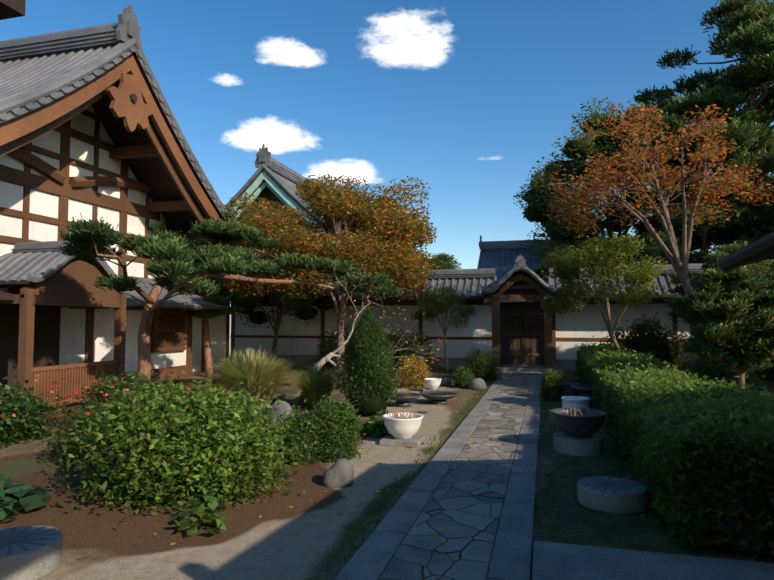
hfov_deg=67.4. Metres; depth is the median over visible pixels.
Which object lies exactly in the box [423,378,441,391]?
white pot
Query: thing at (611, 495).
millstone
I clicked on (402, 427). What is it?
white pot
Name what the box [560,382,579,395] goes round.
dark pot
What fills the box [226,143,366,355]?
hall
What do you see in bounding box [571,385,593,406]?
basin
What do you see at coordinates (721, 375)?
shrub
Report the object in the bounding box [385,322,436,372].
wall shrub leaves
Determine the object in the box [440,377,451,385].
rock
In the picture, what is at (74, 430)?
azalea leaves
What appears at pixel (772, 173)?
round tree
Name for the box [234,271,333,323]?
tree
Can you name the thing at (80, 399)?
red flowers
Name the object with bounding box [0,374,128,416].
flowers
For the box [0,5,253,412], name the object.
kuri hall
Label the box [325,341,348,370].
shrub
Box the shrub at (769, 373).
[740,346,773,380]
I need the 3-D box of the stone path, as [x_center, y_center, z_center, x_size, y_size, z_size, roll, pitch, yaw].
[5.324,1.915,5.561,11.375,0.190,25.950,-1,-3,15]
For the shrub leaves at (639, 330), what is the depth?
16.92 m
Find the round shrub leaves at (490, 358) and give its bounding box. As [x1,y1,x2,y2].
[462,345,503,380]
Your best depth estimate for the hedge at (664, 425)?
4.51 m
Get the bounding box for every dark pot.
[549,406,606,455]
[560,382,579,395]
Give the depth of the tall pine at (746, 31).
20.42 m
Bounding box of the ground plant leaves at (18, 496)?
[0,474,51,522]
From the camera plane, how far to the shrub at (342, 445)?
6.88 m
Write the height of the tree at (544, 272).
5.021 m
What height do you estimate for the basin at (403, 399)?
0.225 m
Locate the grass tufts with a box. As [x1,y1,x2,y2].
[289,371,668,579]
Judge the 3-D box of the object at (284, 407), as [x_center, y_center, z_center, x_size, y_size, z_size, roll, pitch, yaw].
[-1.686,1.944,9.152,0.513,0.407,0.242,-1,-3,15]
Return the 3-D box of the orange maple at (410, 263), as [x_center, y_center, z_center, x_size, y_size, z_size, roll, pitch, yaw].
[-1.766,-0.549,17.802,6.638,6.336,6.650,0,-3,-6]
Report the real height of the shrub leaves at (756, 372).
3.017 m
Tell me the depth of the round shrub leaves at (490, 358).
16.10 m
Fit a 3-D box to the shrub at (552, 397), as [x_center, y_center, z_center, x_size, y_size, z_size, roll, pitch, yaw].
[3.511,2.093,12.193,0.432,0.429,0.411,-1,-3,15]
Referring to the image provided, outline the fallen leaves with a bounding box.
[21,370,645,579]
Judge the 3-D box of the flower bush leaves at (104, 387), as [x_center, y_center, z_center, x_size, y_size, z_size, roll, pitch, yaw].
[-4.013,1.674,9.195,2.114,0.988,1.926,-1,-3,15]
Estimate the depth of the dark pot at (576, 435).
7.20 m
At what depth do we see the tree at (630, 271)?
15.90 m
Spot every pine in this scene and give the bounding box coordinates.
[57,213,402,383]
[146,205,249,376]
[634,0,773,244]
[664,240,773,327]
[664,266,773,387]
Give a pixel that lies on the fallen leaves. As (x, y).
(260, 516)
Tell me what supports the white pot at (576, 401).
on the garden ground at (276, 539)
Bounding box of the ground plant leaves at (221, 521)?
[172,495,227,535]
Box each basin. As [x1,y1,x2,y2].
[389,392,420,407]
[419,391,457,404]
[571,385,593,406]
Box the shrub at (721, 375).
[697,366,745,384]
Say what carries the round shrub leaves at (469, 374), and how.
on the garden ground at (276, 539)
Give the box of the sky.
[0,0,773,268]
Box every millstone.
[0,525,62,579]
[577,476,647,513]
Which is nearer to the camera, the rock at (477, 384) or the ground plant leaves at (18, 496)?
the ground plant leaves at (18, 496)
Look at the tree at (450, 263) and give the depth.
26.02 m
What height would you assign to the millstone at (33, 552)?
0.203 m
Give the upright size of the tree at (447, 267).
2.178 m
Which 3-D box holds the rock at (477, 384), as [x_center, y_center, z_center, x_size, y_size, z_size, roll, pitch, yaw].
[2.185,2.260,13.992,0.427,0.283,0.336,-1,-3,15]
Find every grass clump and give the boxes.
[199,348,301,408]
[288,364,346,408]
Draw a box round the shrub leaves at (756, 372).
[677,308,773,380]
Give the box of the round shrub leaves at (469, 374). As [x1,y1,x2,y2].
[450,362,474,388]
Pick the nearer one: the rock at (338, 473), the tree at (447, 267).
the rock at (338, 473)
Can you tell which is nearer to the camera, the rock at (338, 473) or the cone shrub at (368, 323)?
the rock at (338, 473)
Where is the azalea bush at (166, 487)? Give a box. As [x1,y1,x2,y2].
[112,419,252,506]
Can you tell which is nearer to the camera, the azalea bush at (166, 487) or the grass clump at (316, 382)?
the azalea bush at (166, 487)
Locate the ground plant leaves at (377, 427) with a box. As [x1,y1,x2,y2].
[355,408,390,436]
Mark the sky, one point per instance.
(463, 98)
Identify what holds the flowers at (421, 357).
on the autumn shrub leaves at (418, 371)
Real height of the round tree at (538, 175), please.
12.714 m
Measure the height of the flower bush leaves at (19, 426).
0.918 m
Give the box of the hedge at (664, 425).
[574,341,773,561]
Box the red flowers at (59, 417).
[1,393,117,427]
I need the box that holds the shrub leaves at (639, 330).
[592,310,694,375]
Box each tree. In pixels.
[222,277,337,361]
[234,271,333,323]
[292,230,459,404]
[513,96,679,255]
[528,239,608,301]
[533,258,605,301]
[607,170,773,264]
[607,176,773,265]
[652,122,773,249]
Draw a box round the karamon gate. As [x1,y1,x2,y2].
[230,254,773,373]
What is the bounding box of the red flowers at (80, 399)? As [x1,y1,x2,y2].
[14,372,190,401]
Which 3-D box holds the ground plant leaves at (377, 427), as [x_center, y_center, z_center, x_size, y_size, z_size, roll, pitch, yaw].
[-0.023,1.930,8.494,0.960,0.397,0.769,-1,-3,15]
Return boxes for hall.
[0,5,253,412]
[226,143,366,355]
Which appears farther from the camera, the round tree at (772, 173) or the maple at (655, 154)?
the round tree at (772, 173)
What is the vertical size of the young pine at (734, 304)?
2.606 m
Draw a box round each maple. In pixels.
[218,174,440,374]
[533,102,773,357]
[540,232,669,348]
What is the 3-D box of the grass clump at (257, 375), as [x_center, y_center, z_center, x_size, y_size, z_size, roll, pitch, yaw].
[-2.425,1.613,10.430,1.952,1.202,1.998,-1,-3,15]
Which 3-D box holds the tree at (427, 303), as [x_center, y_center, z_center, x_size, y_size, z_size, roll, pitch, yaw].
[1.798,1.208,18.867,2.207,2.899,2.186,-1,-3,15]
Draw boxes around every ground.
[0,356,773,579]
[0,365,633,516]
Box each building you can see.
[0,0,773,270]
[477,235,634,301]
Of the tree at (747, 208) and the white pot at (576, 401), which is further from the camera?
the tree at (747, 208)
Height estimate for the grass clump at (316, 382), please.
0.832 m
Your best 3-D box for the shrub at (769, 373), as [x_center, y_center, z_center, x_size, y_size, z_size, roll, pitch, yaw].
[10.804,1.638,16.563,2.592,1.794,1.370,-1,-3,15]
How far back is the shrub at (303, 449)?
6.76 m
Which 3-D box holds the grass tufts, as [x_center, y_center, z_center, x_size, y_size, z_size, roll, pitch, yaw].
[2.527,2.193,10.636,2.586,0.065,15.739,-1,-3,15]
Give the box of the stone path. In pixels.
[334,367,773,579]
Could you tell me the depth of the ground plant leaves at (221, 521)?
4.57 m
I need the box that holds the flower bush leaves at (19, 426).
[0,375,70,448]
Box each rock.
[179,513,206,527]
[322,458,353,487]
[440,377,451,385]
[469,378,486,389]
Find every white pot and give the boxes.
[380,407,424,446]
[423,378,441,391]
[561,396,589,407]
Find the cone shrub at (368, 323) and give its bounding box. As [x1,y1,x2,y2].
[332,309,400,415]
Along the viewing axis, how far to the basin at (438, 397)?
11.52 m
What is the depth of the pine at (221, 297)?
17.21 m
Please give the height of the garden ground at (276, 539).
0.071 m
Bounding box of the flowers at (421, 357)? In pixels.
[398,354,450,367]
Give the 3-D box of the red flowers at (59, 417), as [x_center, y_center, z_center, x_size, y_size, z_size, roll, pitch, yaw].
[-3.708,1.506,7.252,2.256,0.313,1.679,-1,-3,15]
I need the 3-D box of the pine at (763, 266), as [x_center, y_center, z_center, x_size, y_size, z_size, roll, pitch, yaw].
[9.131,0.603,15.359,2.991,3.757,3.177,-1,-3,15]
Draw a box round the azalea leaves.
[35,395,139,468]
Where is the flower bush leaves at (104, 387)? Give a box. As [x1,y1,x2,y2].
[54,364,185,432]
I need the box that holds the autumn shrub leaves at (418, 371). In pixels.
[396,354,435,388]

